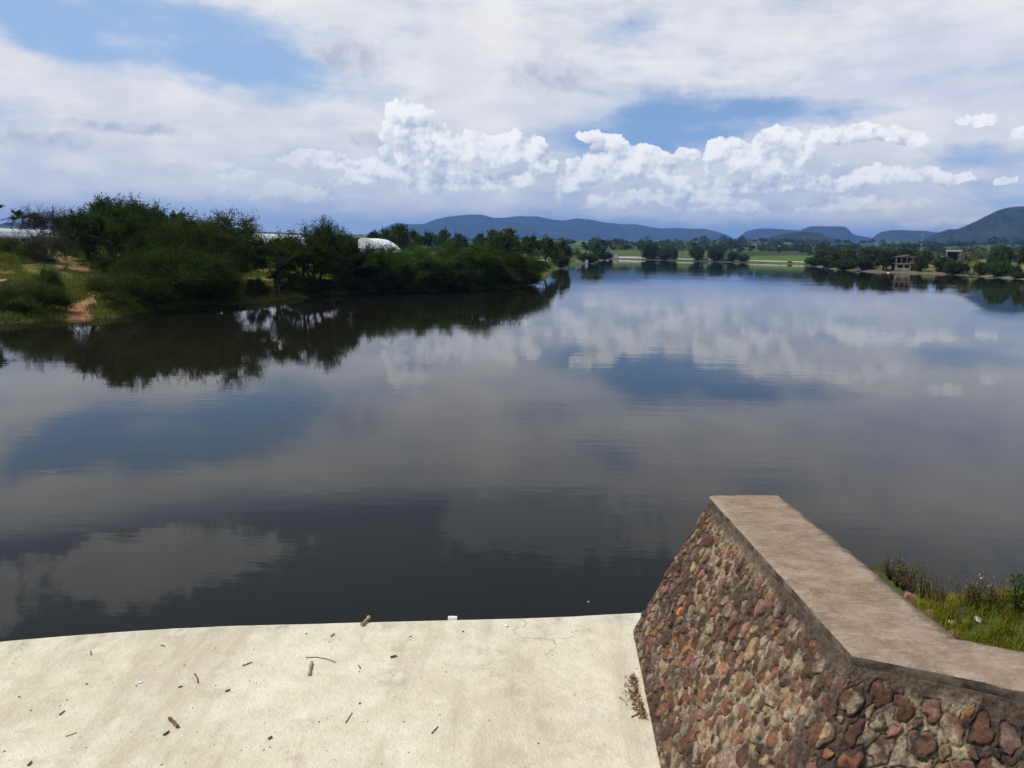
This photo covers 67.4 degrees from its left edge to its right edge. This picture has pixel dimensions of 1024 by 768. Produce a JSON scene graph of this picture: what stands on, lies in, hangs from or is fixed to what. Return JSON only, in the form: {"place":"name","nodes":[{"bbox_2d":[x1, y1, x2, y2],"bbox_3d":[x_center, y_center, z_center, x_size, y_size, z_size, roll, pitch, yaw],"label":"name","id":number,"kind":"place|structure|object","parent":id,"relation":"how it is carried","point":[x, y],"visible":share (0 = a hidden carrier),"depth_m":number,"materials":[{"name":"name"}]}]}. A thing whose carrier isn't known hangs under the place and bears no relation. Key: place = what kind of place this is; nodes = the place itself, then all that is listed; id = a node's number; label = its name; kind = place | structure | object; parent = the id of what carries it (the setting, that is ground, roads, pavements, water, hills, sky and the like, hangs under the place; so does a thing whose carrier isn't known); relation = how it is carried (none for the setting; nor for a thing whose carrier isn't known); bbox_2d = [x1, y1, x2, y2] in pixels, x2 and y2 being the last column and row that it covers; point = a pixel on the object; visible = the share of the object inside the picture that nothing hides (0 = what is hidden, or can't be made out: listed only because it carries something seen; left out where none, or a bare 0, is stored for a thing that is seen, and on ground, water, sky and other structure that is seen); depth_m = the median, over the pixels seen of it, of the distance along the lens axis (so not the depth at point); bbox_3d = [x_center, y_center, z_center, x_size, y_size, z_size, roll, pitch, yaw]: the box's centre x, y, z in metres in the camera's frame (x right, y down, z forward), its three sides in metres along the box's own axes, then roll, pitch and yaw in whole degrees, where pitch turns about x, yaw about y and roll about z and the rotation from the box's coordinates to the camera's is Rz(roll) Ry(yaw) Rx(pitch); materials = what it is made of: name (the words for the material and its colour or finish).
{"place":"outdoors","nodes":[
{"label":"outdoors","id":0,"kind":"place"},
{"bbox_2d":[0,259,1023,641],"bbox_3d":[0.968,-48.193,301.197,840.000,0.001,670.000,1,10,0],"label":"water","id":1,"kind":"structure","parent":0,"point":[570,441],"depth_m":17.51,"materials":[{"name":"black liquid"}]},
{"bbox_2d":[0,227,1023,650],"bbox_3d":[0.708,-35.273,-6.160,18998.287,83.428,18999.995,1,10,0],"label":"ground","id":2,"kind":"structure","parent":0,"point":[78,313],"depth_m":71.57,"materials":[{"name":"green plant"}]},
{"bbox_2d":[0,237,26,252],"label":"bush","id":3,"kind":"object","parent":2,"relation":"on","point":[7,243],"visible":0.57,"depth_m":63.81,"materials":[{"name":"green plant"}]},
{"bbox_2d":[0,290,51,313],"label":"bush","id":4,"kind":"object","parent":2,"relation":"on","point":[21,307],"visible":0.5,"depth_m":41.91,"materials":[{"name":"green plant"}]},
{"bbox_2d":[7,239,49,260],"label":"bush","id":5,"kind":"object","parent":2,"relation":"on","point":[31,248],"visible":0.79,"depth_m":61.30,"materials":[{"name":"green plant"}]},
{"bbox_2d":[0,202,57,240],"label":"tree","id":6,"kind":"object","parent":2,"relation":"on","point":[32,221],"visible":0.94,"depth_m":66.25,"materials":[{"name":"green plant"}]},
{"bbox_2d":[0,228,76,246],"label":"greenhouse","id":7,"kind":"object","parent":2,"relation":"on","point":[5,232],"visible":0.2,"depth_m":106.52,"materials":[{"name":"white plastic"}]},
{"bbox_2d":[0,277,84,316],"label":"bush","id":8,"kind":"object","parent":2,"relation":"on","point":[42,293],"visible":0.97,"depth_m":42.13,"materials":[{"name":"green plant"}]},
{"bbox_2d":[25,201,67,250],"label":"tree","id":9,"kind":"object","parent":2,"relation":"on","point":[51,217],"visible":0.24,"depth_m":70.31,"materials":[{"name":"green plant"}]},
{"bbox_2d":[26,264,68,293],"bbox_3d":[-28.800,-6.399,47.538,2.581,2.374,2.062,7,12,31],"label":"bush","id":10,"kind":"object","parent":2,"relation":"on","point":[52,274],"visible":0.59,"depth_m":47.37,"materials":[{"name":"green plant"}]},
{"bbox_2d":[22,230,76,261],"bbox_3d":[-37.269,-11.100,61.681,4.287,2.724,3.662,0,10,-7],"label":"shrub","id":11,"kind":"object","parent":2,"relation":"on","point":[40,239],"visible":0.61,"depth_m":61.19,"materials":[{"name":"green plant"}]},
{"bbox_2d":[30,226,100,268],"bbox_3d":[-34.754,-10.693,60.028,3.995,3.508,4.677,8,12,35],"label":"shrub","id":12,"kind":"object","parent":2,"relation":"on","point":[64,242],"visible":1,"depth_m":59.58,"materials":[{"name":"green plant"}]},
{"bbox_2d":[46,202,114,259],"bbox_3d":[-36.076,-12.711,64.339,4.974,4.955,4.840,2,10,3],"label":"tree","id":13,"kind":"object","parent":2,"relation":"on","point":[58,226],"visible":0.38,"depth_m":63.85,"materials":[{"name":"green plant"}]},
{"bbox_2d":[57,192,171,263],"bbox_3d":[-32.860,-12.657,63.179,9.457,6.532,9.079,2,10,3],"label":"tree","id":14,"kind":"object","parent":2,"relation":"on","point":[109,212],"visible":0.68,"depth_m":61.64,"materials":[{"name":"green plant"}]},
{"bbox_2d":[95,251,138,286],"bbox_3d":[-26.557,-7.620,53.135,3.459,3.289,4.330,7,12,31],"label":"bush","id":15,"kind":"object","parent":2,"relation":"on","point":[116,264],"visible":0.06,"depth_m":52.57,"materials":[{"name":"green plant"}]},
{"bbox_2d":[71,266,187,314],"bbox_3d":[-23.517,-5.859,46.936,6.388,2.814,6.163,4,10,14],"label":"bush","id":16,"kind":"object","parent":2,"relation":"on","point":[118,288],"visible":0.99,"depth_m":46.32,"materials":[{"name":"green plant"}]},
{"bbox_2d":[89,215,180,273],"bbox_3d":[-28.681,-10.734,60.815,8.123,5.298,7.798,-7,13,-38],"label":"tree","id":17,"kind":"object","parent":2,"relation":"on","point":[134,239],"visible":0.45,"depth_m":60.28,"materials":[{"name":"green plant"}]},
{"bbox_2d":[103,198,173,253],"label":"tree","id":18,"kind":"object","parent":2,"relation":"on","point":[142,204],"visible":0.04,"depth_m":68.96,"materials":[{"name":"green plant"}]},
{"bbox_2d":[100,232,239,306],"bbox_3d":[-22.486,-7.615,51.000,9.291,4.979,9.030,6,11,26],"label":"bush","id":19,"kind":"object","parent":2,"relation":"on","point":[159,261],"visible":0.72,"depth_m":49.46,"materials":[{"name":"green plant"}]},
{"bbox_2d":[127,219,226,296],"bbox_3d":[-24.731,-9.239,56.144,8.235,5.590,7.328,-2,10,-16],"label":"tree","id":20,"kind":"object","parent":2,"relation":"on","point":[164,239],"visible":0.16,"depth_m":55.23,"materials":[{"name":"green plant"}]},
{"bbox_2d":[166,239,246,303],"bbox_3d":[-22.324,-7.984,54.215,7.361,4.424,7.155,4,10,16],"label":"bush","id":21,"kind":"object","parent":2,"relation":"on","point":[229,289],"visible":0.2,"depth_m":53.89,"materials":[{"name":"green plant"}]},
{"bbox_2d":[155,208,274,270],"bbox_3d":[-23.112,-11.010,61.114,8.933,6.929,10.462,6,11,28],"label":"tree","id":22,"kind":"object","parent":2,"relation":"on","point":[226,224],"visible":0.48,"depth_m":59.72,"materials":[{"name":"green plant"}]},
{"bbox_2d":[170,220,260,293],"bbox_3d":[-22.041,-9.440,57.340,7.181,5.614,6.980,5,11,21],"label":"tree","id":23,"kind":"object","parent":2,"relation":"on","point":[242,260],"visible":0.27,"depth_m":56.89,"materials":[{"name":"green plant"}]},
{"bbox_2d":[0,246,513,322],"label":"grass","id":24,"kind":"structure","parent":2,"relation":"on","point":[10,259],"depth_m":55.85,"materials":[{"name":"green plant"}]},
{"bbox_2d":[243,275,270,298],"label":"bush","id":25,"kind":"object","parent":2,"relation":"on","point":[257,285],"visible":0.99,"depth_m":58.30,"materials":[{"name":"green plant"}]},
{"bbox_2d":[250,234,316,296],"bbox_3d":[-18.785,-9.351,61.036,6.853,5.178,6.408,5,11,21],"label":"tree","id":26,"kind":"object","parent":2,"relation":"on","point":[281,248],"visible":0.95,"depth_m":60.07,"materials":[{"name":"green plant"}]},
{"bbox_2d":[272,237,337,293],"bbox_3d":[-17.643,-10.069,65.342,5.590,5.007,5.823,-3,11,-22],"label":"tree","id":27,"kind":"object","parent":2,"relation":"on","point":[318,262],"visible":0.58,"depth_m":64.72,"materials":[{"name":"green plant"}]},
{"bbox_2d":[271,214,355,292],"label":"tree","id":28,"kind":"object","parent":2,"relation":"on","point":[322,238],"visible":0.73,"depth_m":66.27,"materials":[{"name":"green plant"}]},
{"bbox_2d":[284,273,344,295],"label":"bush","id":29,"kind":"object","parent":2,"relation":"on","point":[323,284],"visible":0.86,"depth_m":65.55,"materials":[{"name":"green plant"}]},
{"bbox_2d":[0,613,659,767],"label":"spillway apron","id":30,"kind":"object","parent":2,"relation":"on","point":[554,687],"visible":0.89,"depth_m":5.36,"materials":[{"name":"concrete"}]},
{"bbox_2d":[619,672,646,718],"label":"leaf litter","id":31,"kind":"object","parent":30,"relation":"on","point":[634,685],"visible":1,"depth_m":5.40,"materials":[{"name":"brown plant"}]},
{"bbox_2d":[315,252,377,292],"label":"tree","id":32,"kind":"object","parent":2,"relation":"on","point":[366,265],"visible":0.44,"depth_m":68.97,"materials":[{"name":"green plant"}]},
{"bbox_2d":[332,227,363,272],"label":"tree","id":33,"kind":"object","parent":2,"relation":"on","point":[345,237],"visible":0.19,"depth_m":71.19,"materials":[{"name":"green plant"}]},
{"bbox_2d":[331,237,395,284],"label":"tree","id":34,"kind":"object","parent":2,"relation":"on","point":[368,254],"visible":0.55,"depth_m":70.55,"materials":[{"name":"green plant"}]},
{"bbox_2d":[358,238,401,253],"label":"greenhouse","id":35,"kind":"object","parent":2,"relation":"on","point":[370,240],"visible":0.46,"depth_m":104.08,"materials":[{"name":"white plastic"}]},
{"bbox_2d":[379,223,412,249],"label":"tree","id":36,"kind":"object","parent":2,"relation":"on","point":[402,238],"visible":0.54,"depth_m":144.88,"materials":[{"name":"green plant"}]},
{"bbox_2d":[369,241,441,291],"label":"tree","id":37,"kind":"object","parent":2,"relation":"on","point":[400,258],"visible":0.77,"depth_m":73.10,"materials":[{"name":"green plant"}]},
{"bbox_2d":[406,228,422,248],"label":"tree","id":38,"kind":"object","parent":2,"relation":"on","point":[415,236],"visible":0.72,"depth_m":223.48,"materials":[{"name":"green plant"}]},
{"bbox_2d":[392,257,452,289],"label":"tree","id":39,"kind":"object","parent":2,"relation":"on","point":[433,276],"visible":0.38,"depth_m":75.06,"materials":[{"name":"green plant"}]},
{"bbox_2d":[421,229,438,251],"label":"tree","id":40,"kind":"object","parent":2,"relation":"on","point":[428,238],"visible":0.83,"depth_m":238.70,"materials":[{"name":"green plant"}]},
{"bbox_2d":[399,243,466,279],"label":"tree","id":41,"kind":"object","parent":2,"relation":"on","point":[448,257],"visible":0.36,"depth_m":77.33,"materials":[{"name":"green plant"}]},
{"bbox_2d":[433,226,450,246],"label":"tree","id":42,"kind":"object","parent":2,"relation":"on","point":[441,236],"visible":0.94,"depth_m":234.24,"materials":[{"name":"green plant"}]},
{"bbox_2d":[442,236,464,256],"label":"bush","id":43,"kind":"object","parent":2,"relation":"on","point":[459,245],"visible":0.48,"depth_m":195.14,"materials":[{"name":"green plant"}]},
{"bbox_2d":[427,253,487,289],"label":"tree","id":44,"kind":"object","parent":2,"relation":"on","point":[473,278],"visible":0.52,"depth_m":78.33,"materials":[{"name":"green plant"}]},
{"bbox_2d":[432,240,505,275],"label":"tree","id":45,"kind":"object","parent":2,"relation":"on","point":[482,251],"visible":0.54,"depth_m":81.06,"materials":[{"name":"green plant"}]},
{"bbox_2d":[465,253,519,289],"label":"tree","id":46,"kind":"object","parent":2,"relation":"on","point":[496,277],"visible":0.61,"depth_m":83.05,"materials":[{"name":"green plant"}]},
{"bbox_2d":[487,232,503,254],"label":"tree","id":47,"kind":"object","parent":2,"relation":"on","point":[499,246],"visible":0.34,"depth_m":156.82,"materials":[{"name":"green plant"}]},
{"bbox_2d":[483,227,521,253],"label":"tree","id":48,"kind":"object","parent":2,"relation":"on","point":[508,237],"visible":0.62,"depth_m":160.57,"materials":[{"name":"green plant"}]},
{"bbox_2d":[483,246,535,286],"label":"tree","id":49,"kind":"object","parent":2,"relation":"on","point":[519,264],"visible":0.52,"depth_m":87.74,"materials":[{"name":"green plant"}]},
{"bbox_2d":[0,227,1023,259],"bbox_3d":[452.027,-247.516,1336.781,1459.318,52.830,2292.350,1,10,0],"label":"distant trees","id":50,"kind":"object","parent":2,"relation":"on","point":[823,245],"visible":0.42,"depth_m":905.05,"materials":[{"name":"green plant"}]},
{"bbox_2d":[516,232,537,256],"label":"tree","id":51,"kind":"object","parent":2,"relation":"on","point":[526,246],"visible":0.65,"depth_m":175.99,"materials":[{"name":"green plant"}]},
{"bbox_2d":[511,267,547,284],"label":"bush","id":52,"kind":"object","parent":2,"relation":"on","point":[536,278],"visible":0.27,"depth_m":92.14,"materials":[{"name":"green plant"}]},
{"bbox_2d":[522,253,554,284],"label":"tree","id":53,"kind":"object","parent":2,"relation":"on","point":[539,265],"visible":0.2,"depth_m":95.69,"materials":[{"name":"green plant"}]},
{"bbox_2d":[530,234,560,266],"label":"tree","id":54,"kind":"object","parent":2,"relation":"on","point":[548,246],"visible":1,"depth_m":166.09,"materials":[{"name":"green plant"}]},
{"bbox_2d":[550,253,570,267],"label":"bush","id":55,"kind":"object","parent":2,"relation":"on","point":[561,262],"visible":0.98,"depth_m":190.03,"materials":[{"name":"green plant"}]},
{"bbox_2d":[555,238,572,258],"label":"tree","id":56,"kind":"object","parent":2,"relation":"on","point":[565,248],"visible":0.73,"depth_m":198.75,"materials":[{"name":"green plant"}]},
{"bbox_2d":[576,252,600,262],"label":"bush","id":57,"kind":"object","parent":2,"relation":"on","point":[590,258],"visible":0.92,"depth_m":273.75,"materials":[{"name":"green plant"}]},
{"bbox_2d":[581,241,606,261],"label":"tree","id":58,"kind":"object","parent":2,"relation":"on","point":[596,248],"visible":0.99,"depth_m":324.25,"materials":[{"name":"green plant"}]},
{"bbox_2d":[640,242,659,258],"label":"tree","id":59,"kind":"object","parent":2,"relation":"on","point":[649,250],"visible":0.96,"depth_m":463.92,"materials":[{"name":"green plant"}]},
{"bbox_2d":[654,246,671,259],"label":"tree","id":60,"kind":"object","parent":2,"relation":"on","point":[663,253],"visible":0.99,"depth_m":457.07,"materials":[{"name":"green plant"}]},
{"bbox_2d":[688,245,704,259],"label":"tree","id":61,"kind":"object","parent":2,"relation":"on","point":[697,253],"visible":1,"depth_m":443.54,"materials":[{"name":"green plant"}]},
{"bbox_2d":[613,254,803,261],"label":"dam wall","id":62,"kind":"structure","parent":2,"relation":"on","point":[615,255],"depth_m":456.75,"materials":[{"name":"white paint"}]},
{"bbox_2d":[402,239,1017,264],"bbox_3d":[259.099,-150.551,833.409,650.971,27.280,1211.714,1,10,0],"label":"distant shrubs","id":63,"kind":"object","parent":2,"relation":"on","point":[980,256],"visible":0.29,"depth_m":560.70,"materials":[{"name":"green plant"}]},
{"bbox_2d":[704,244,726,260],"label":"tree","id":64,"kind":"object","parent":2,"relation":"on","point":[715,253],"visible":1,"depth_m":435.00,"materials":[{"name":"green plant"}]},
{"bbox_2d":[811,249,838,267],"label":"tree","id":65,"kind":"object","parent":2,"relation":"on","point":[820,253],"visible":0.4,"depth_m":279.20,"materials":[{"name":"green plant"}]},
{"bbox_2d":[633,495,1023,767],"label":"stone wall","id":66,"kind":"structure","parent":2,"relation":"on","point":[771,631],"depth_m":4.02,"materials":[{"name":"brown stone"}]},
{"bbox_2d":[829,257,853,269],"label":"bush","id":67,"kind":"object","parent":2,"relation":"on","point":[841,264],"visible":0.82,"depth_m":247.01,"materials":[{"name":"green plant"}]},
{"bbox_2d":[826,249,860,261],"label":"tree","id":68,"kind":"object","parent":2,"relation":"on","point":[846,254],"visible":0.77,"depth_m":252.49,"materials":[{"name":"green plant"}]},
{"bbox_2d":[849,254,876,269],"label":"bush","id":69,"kind":"object","parent":2,"relation":"on","point":[864,263],"visible":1,"depth_m":234.51,"materials":[{"name":"green plant"}]},
{"bbox_2d":[857,247,881,260],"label":"tree","id":70,"kind":"object","parent":2,"relation":"on","point":[871,254],"visible":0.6,"depth_m":258.23,"materials":[{"name":"green plant"}]},
{"bbox_2d":[875,249,900,270],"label":"tree","id":71,"kind":"object","parent":2,"relation":"on","point":[889,257],"visible":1,"depth_m":225.31,"materials":[{"name":"green plant"}]},
{"bbox_2d":[881,551,904,579],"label":"weed","id":72,"kind":"object","parent":2,"relation":"on","point":[888,575],"visible":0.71,"depth_m":10.35,"materials":[{"name":"green plant"}]},
{"bbox_2d":[887,553,912,586],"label":"weed","id":73,"kind":"object","parent":2,"relation":"on","point":[896,582],"visible":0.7,"depth_m":10.09,"materials":[{"name":"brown plant"}]},
{"bbox_2d":[891,255,914,270],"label":"unfinished house","id":74,"kind":"structure","parent":2,"relation":"on","point":[904,263],"depth_m":224.06,"materials":[{"name":"grey concrete"}]},
{"bbox_2d":[891,248,916,260],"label":"tree","id":75,"kind":"object","parent":2,"relation":"on","point":[906,252],"visible":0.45,"depth_m":262.51,"materials":[{"name":"green plant"}]},
{"bbox_2d":[884,557,926,590],"bbox_3d":[5.068,2.459,9.929,0.356,0.422,0.486,-5,12,-33],"label":"weed","id":76,"kind":"object","parent":2,"relation":"on","point":[903,587],"visible":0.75,"depth_m":9.92,"materials":[{"name":"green plant"}]},
{"bbox_2d":[901,563,931,593],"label":"weed","id":77,"kind":"object","parent":2,"relation":"on","point":[909,588],"visible":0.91,"depth_m":9.32,"materials":[{"name":"green plant"}]},
{"bbox_2d":[913,256,928,270],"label":"bush","id":78,"kind":"object","parent":2,"relation":"on","point":[920,264],"visible":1,"depth_m":220.16,"materials":[{"name":"green plant"}]},
{"bbox_2d":[914,250,936,261],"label":"tree","id":79,"kind":"object","parent":2,"relation":"on","point":[925,253],"visible":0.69,"depth_m":268.70,"materials":[{"name":"green plant"}]},
{"bbox_2d":[917,570,934,599],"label":"weed","id":80,"kind":"object","parent":2,"relation":"on","point":[922,594],"visible":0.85,"depth_m":9.02,"materials":[{"name":"green plant"}]},
{"bbox_2d":[919,574,950,602],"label":"weed","id":81,"kind":"object","parent":2,"relation":"on","point":[927,591],"visible":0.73,"depth_m":8.64,"materials":[{"name":"green plant"}]},
{"bbox_2d":[923,583,953,604],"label":"weed","id":82,"kind":"object","parent":2,"relation":"on","point":[943,596],"visible":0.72,"depth_m":8.42,"materials":[{"name":"green plant"}]},
{"bbox_2d":[934,254,951,271],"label":"bush","id":83,"kind":"object","parent":2,"relation":"on","point":[939,262],"visible":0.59,"depth_m":216.20,"materials":[{"name":"green plant"}]},
{"bbox_2d":[940,260,973,273],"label":"bush","id":84,"kind":"object","parent":2,"relation":"on","point":[954,267],"visible":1,"depth_m":209.13,"materials":[{"name":"green plant"}]},
{"bbox_2d":[908,579,1023,651],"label":"grass","id":85,"kind":"structure","parent":2,"relation":"on","point":[955,607],"depth_m":7.50,"materials":[{"name":"green plant"}]},
{"bbox_2d":[951,585,981,606],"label":"weed","id":86,"kind":"object","parent":2,"relation":"on","point":[969,596],"visible":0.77,"depth_m":7.83,"materials":[{"name":"green plant"}]},
{"bbox_2d":[971,261,988,274],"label":"bush","id":87,"kind":"object","parent":2,"relation":"on","point":[978,268],"visible":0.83,"depth_m":197.18,"materials":[{"name":"green plant"}]},
{"bbox_2d":[970,568,991,606],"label":"weed","id":88,"kind":"object","parent":2,"relation":"on","point":[974,594],"visible":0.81,"depth_m":7.76,"materials":[{"name":"green plant"}]},
{"bbox_2d":[973,587,999,609],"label":"weed","id":89,"kind":"object","parent":2,"relation":"on","point":[983,603],"visible":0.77,"depth_m":7.63,"materials":[{"name":"green plant"}]},
{"bbox_2d":[979,570,1007,609],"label":"weed","id":90,"kind":"object","parent":2,"relation":"on","point":[992,591],"visible":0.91,"depth_m":7.60,"materials":[{"name":"green plant"}]},
{"bbox_2d":[985,246,1007,262],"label":"tree","id":91,"kind":"object","parent":2,"relation":"on","point":[998,255],"visible":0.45,"depth_m":195.80,"materials":[{"name":"green plant"}]},
{"bbox_2d":[982,259,1015,276],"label":"bush","id":92,"kind":"object","parent":2,"relation":"on","point":[999,268],"visible":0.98,"depth_m":187.56,"materials":[{"name":"green plant"}]},
{"bbox_2d":[998,245,1015,262],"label":"tree","id":93,"kind":"object","parent":2,"relation":"on","point":[1008,251],"visible":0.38,"depth_m":215.24,"materials":[{"name":"green plant"}]},
{"bbox_2d":[997,566,1023,611],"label":"weed","id":94,"kind":"object","parent":2,"relation":"on","point":[1019,599],"visible":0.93,"depth_m":7.28,"materials":[{"name":"green plant"}]},
{"bbox_2d":[1012,246,1023,264],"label":"tree","id":95,"kind":"object","parent":2,"relation":"on","point":[1019,258],"visible":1,"depth_m":205.75,"materials":[{"name":"green plant"}]},
{"bbox_2d":[0,0,1023,238],"label":"sky","id":96,"kind":"structure","parent":0,"point":[732,118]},
{"bbox_2d":[483,223,542,238],"bbox_3d":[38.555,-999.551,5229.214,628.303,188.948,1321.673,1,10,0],"label":"hill","id":97,"kind":"structure","parent":0,"point":[522,231],"depth_m":5127.54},
{"bbox_2d":[378,214,733,240],"bbox_3d":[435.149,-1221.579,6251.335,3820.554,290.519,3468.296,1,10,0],"label":"hill","id":98,"kind":"structure","parent":0,"point":[469,226],"depth_m":5826.69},
{"bbox_2d":[759,232,843,243],"bbox_3d":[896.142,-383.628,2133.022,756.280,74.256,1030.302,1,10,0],"label":"hill","id":99,"kind":"structure","parent":0,"point":[804,236],"depth_m":2046.87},
{"bbox_2d":[736,228,871,240],"bbox_3d":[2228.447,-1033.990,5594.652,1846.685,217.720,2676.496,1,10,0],"label":"hill","id":100,"kind":"structure","parent":0,"point":[756,234],"depth_m":5421.53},
{"bbox_2d":[799,226,860,242],"bbox_3d":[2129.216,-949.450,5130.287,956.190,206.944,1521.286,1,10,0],"label":"hill","id":101,"kind":"structure","parent":0,"point":[841,233],"depth_m":4962.55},
{"bbox_2d":[873,230,937,241],"bbox_3d":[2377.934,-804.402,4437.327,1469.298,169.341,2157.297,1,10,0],"label":"hill","id":102,"kind":"structure","parent":0,"point":[898,235],"depth_m":4220.23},
{"bbox_2d":[912,206,1023,244],"bbox_3d":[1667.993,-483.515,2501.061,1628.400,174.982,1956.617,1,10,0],"label":"hill","id":103,"kind":"structure","parent":0,"point":[1008,223],"depth_m":2197.07,"materials":[{"name":"plant"}]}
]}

